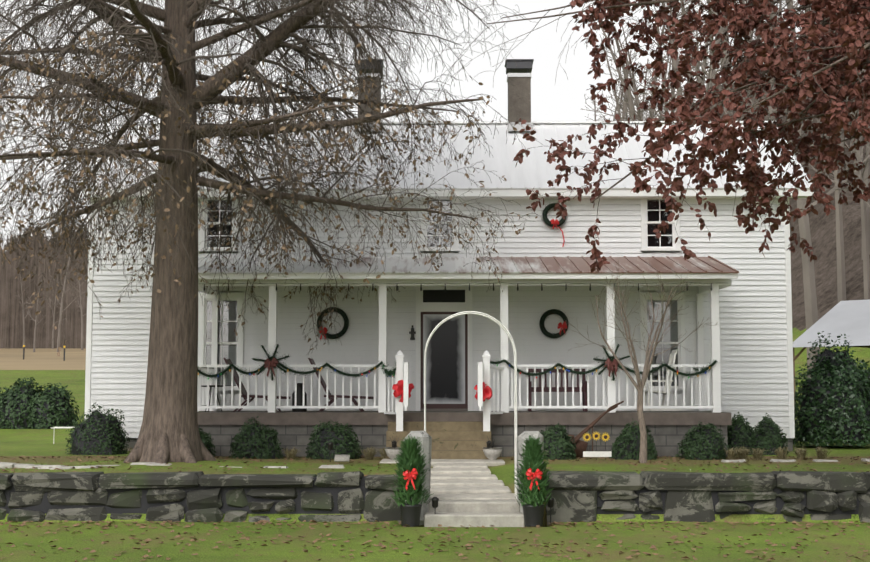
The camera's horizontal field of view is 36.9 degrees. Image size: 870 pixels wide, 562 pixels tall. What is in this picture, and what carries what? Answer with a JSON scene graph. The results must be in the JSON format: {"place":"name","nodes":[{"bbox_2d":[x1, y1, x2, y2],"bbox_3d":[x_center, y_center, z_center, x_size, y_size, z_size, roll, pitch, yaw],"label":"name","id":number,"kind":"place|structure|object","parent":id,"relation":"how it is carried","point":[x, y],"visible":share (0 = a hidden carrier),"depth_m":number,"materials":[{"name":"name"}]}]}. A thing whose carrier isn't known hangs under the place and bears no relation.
{"place":"outdoors","nodes":[
{"label":"outdoors","id":0,"kind":"place"},
{"bbox_2d":[0,220,88,347],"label":"background trees","id":1,"kind":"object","parent":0,"point":[11,323],"depth_m":224.94,"materials":[{"name":"brown plant"}]},
{"bbox_2d":[0,0,804,251],"label":"sky","id":2,"kind":"structure","parent":0,"point":[562,99],"materials":[{"name":"white"}]},
{"bbox_2d":[223,358,587,411],"bbox_3d":[-0.564,2.124,26.549,7.413,1.095,0.797,0,-5,-3],"label":"furniture","id":3,"kind":"object","parent":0,"point":[355,402],"visible":0.65,"depth_m":26.66,"materials":[{"name":"wood"}]},
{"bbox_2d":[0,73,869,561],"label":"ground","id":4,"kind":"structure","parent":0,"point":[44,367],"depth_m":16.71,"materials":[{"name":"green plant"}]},
{"bbox_2d":[0,377,79,428],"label":"hedge","id":5,"kind":"object","parent":4,"relation":"on","point":[10,394],"depth_m":39.17,"materials":[{"name":"green plant"}]},
{"bbox_2d":[23,345,65,360],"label":"fence posts","id":6,"kind":"object","parent":4,"relation":"on","point":[64,347],"visible":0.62,"depth_m":135.94,"materials":[{"name":"black wood"}]},
{"bbox_2d":[0,0,539,462],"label":"tree","id":7,"kind":"object","parent":4,"relation":"on","point":[343,18],"depth_m":22.04,"materials":[{"name":"brown plant"}]},
{"bbox_2d":[51,349,680,456],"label":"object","id":8,"kind":"object","parent":4,"relation":"on","point":[672,357],"visible":0.77,"depth_m":26.16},
{"bbox_2d":[201,383,605,522],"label":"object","id":9,"kind":"object","parent":4,"relation":"on","point":[435,500],"visible":0.67,"depth_m":26.19,"materials":[{"name":"grey"}]},
{"bbox_2d":[65,402,788,459],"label":"boxwoods","id":10,"kind":"object","parent":4,"relation":"on","point":[237,437],"visible":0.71,"depth_m":24.36,"materials":[{"name":"green plant"}]},
{"bbox_2d":[0,471,869,524],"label":"stone wall","id":11,"kind":"structure","parent":4,"relation":"on","point":[577,496],"depth_m":17.59,"materials":[{"name":"black stone"}]},
{"bbox_2d":[0,455,869,561],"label":"leaf litter","id":12,"kind":"object","parent":4,"relation":"on","point":[443,541],"visible":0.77,"depth_m":16.57,"materials":[{"name":"brown plant"}]},
{"bbox_2d":[0,458,869,469],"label":"border stones","id":13,"kind":"object","parent":4,"relation":"on","point":[3,465],"visible":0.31,"depth_m":21.16,"materials":[{"name":"grey stone"}]},
{"bbox_2d":[84,198,794,450],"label":"house","id":14,"kind":"structure","parent":4,"relation":"on","point":[756,342],"depth_m":27.77,"materials":[{"name":"white wood"}]},
{"bbox_2d":[316,202,569,338],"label":"wreaths","id":15,"kind":"object","parent":14,"relation":"attached to","point":[538,322],"visible":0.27,"depth_m":27.66,"materials":[{"name":"green plant"}]},
{"bbox_2d":[318,219,566,338],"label":"wreath bows","id":16,"kind":"object","parent":15,"relation":"attached to","point":[560,325],"visible":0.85,"depth_m":27.60,"materials":[{"name":"red fabric"}]},
{"bbox_2d":[423,314,464,403],"bbox_3d":[0.193,1.655,27.692,0.890,1.895,0.008,0,-5,1],"label":"front door","id":17,"kind":"structure","parent":14,"relation":"attached to","point":[445,368],"depth_m":27.69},
{"bbox_2d":[83,121,813,198],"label":"roof","id":18,"kind":"structure","parent":14,"relation":"on","point":[535,169],"depth_m":28.72,"materials":[{"name":"grey metal"}]},
{"bbox_2d":[355,59,533,131],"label":"chimneys","id":19,"kind":"object","parent":18,"relation":"on","point":[519,76],"visible":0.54,"depth_m":30.77,"materials":[{"name":"grey"}]},
{"bbox_2d":[14,0,869,378],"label":"trees","id":20,"kind":"object","parent":4,"relation":"on","point":[626,100],"visible":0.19,"depth_m":75.22,"materials":[{"name":"brown plant"}]},
{"bbox_2d":[380,459,524,526],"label":"walkway","id":21,"kind":"structure","parent":4,"relation":"on","point":[472,492],"depth_m":18.18,"materials":[{"name":"grey concrete"}]},
{"bbox_2d":[334,447,501,461],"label":"stone urns","id":22,"kind":"object","parent":21,"relation":"on","point":[491,453],"visible":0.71,"depth_m":23.34,"materials":[{"name":"white stone"}]},
{"bbox_2d":[424,311,516,498],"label":"garden arch","id":23,"kind":"structure","parent":21,"relation":"on","point":[515,367],"depth_m":18.21,"materials":[{"name":"white metal"}]},
{"bbox_2d":[197,256,738,458],"bbox_3d":[0.420,1.476,25.884,10.870,4.341,3.660,0,-5,1],"label":"porch","id":24,"kind":"object","parent":4,"relation":"on","point":[458,434],"visible":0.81,"depth_m":25.28,"materials":[{"name":"white wood"}]},
{"bbox_2d":[264,358,617,376],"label":"post bows","id":25,"kind":"object","parent":24,"relation":"on","point":[610,365],"visible":0.98,"depth_m":25.18,"materials":[{"name":"red fabric"}]},
{"bbox_2d":[392,380,491,401],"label":"newel bows","id":26,"kind":"object","parent":24,"relation":"on","point":[398,391],"visible":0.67,"depth_m":24.50,"materials":[{"name":"red fabric"}]},
{"bbox_2d":[203,282,711,290],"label":"string lights","id":27,"kind":"object","parent":24,"relation":"attached to","point":[461,283],"visible":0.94,"depth_m":25.41,"materials":[{"name":"black"}]},
{"bbox_2d":[198,344,718,380],"bbox_3d":[0.562,1.707,25.366,10.595,1.061,2.235,1,-5,-11],"label":"garland","id":28,"kind":"object","parent":24,"relation":"attached to","point":[501,361],"depth_m":25.28},
{"bbox_2d":[198,364,709,378],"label":"garland bulbs","id":29,"kind":"object","parent":28,"relation":"attached to","point":[393,375],"visible":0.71,"depth_m":25.28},
{"bbox_2d":[400,497,543,526],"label":"pots","id":30,"kind":"object","parent":4,"relation":"on","point":[410,515],"visible":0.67,"depth_m":16.99,"materials":[{"name":"black"}]},
{"bbox_2d":[388,435,553,506],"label":"potted evergreens","id":31,"kind":"object","parent":30,"relation":"in","point":[410,456],"visible":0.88,"depth_m":17.05,"materials":[{"name":"green plant"}]},
{"bbox_2d":[403,468,542,489],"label":"pot bows","id":32,"kind":"object","parent":31,"relation":"on","point":[409,475],"visible":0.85,"depth_m":16.92,"materials":[{"name":"red fabric"}]},
{"bbox_2d":[404,431,543,526],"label":"gate pillars","id":33,"kind":"structure","parent":4,"relation":"on","point":[426,438],"depth_m":17.66,"materials":[{"name":"grey stone"}]},
{"bbox_2d":[125,446,831,459],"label":"plants","id":34,"kind":"object","parent":4,"relation":"on","point":[732,454],"visible":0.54,"depth_m":24.09,"materials":[{"name":"plant"}]},
{"bbox_2d":[567,401,623,457],"bbox_3d":[2.770,2.810,24.495,1.660,1.127,0.954,0,-5,1],"label":"rusty plow","id":35,"kind":"object","parent":4,"relation":"on","point":[580,445],"visible":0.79,"depth_m":24.82,"materials":[{"name":"brown metal"}]},
{"bbox_2d":[583,432,609,441],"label":"sunflower petals","id":36,"kind":"object","parent":35,"relation":"attached to","point":[603,435],"visible":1,"depth_m":24.01,"materials":[{"name":"yellow"}]},
{"bbox_2d":[564,264,717,462],"bbox_3d":[3.669,1.434,23.389,2.725,3.805,2.016,0,-5,1],"label":"bare tree","id":37,"kind":"object","parent":4,"relation":"on","point":[639,387],"visible":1,"depth_m":23.11,"materials":[{"name":"brown plant"}]},
{"bbox_2d":[422,0,869,272],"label":"tree","id":38,"kind":"object","parent":4,"relation":"on","point":[858,23],"depth_m":18.01,"materials":[{"name":"brown plant"}]},
{"bbox_2d":[793,299,869,408],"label":"canopy tent","id":39,"kind":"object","parent":4,"relation":"on","point":[850,319],"depth_m":48.87,"materials":[{"name":"white fabric"}]},
{"bbox_2d":[793,331,869,447],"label":"holly bush","id":40,"kind":"object","parent":4,"relation":"on","point":[859,370],"visible":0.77,"depth_m":29.06,"materials":[{"name":"green plant"}]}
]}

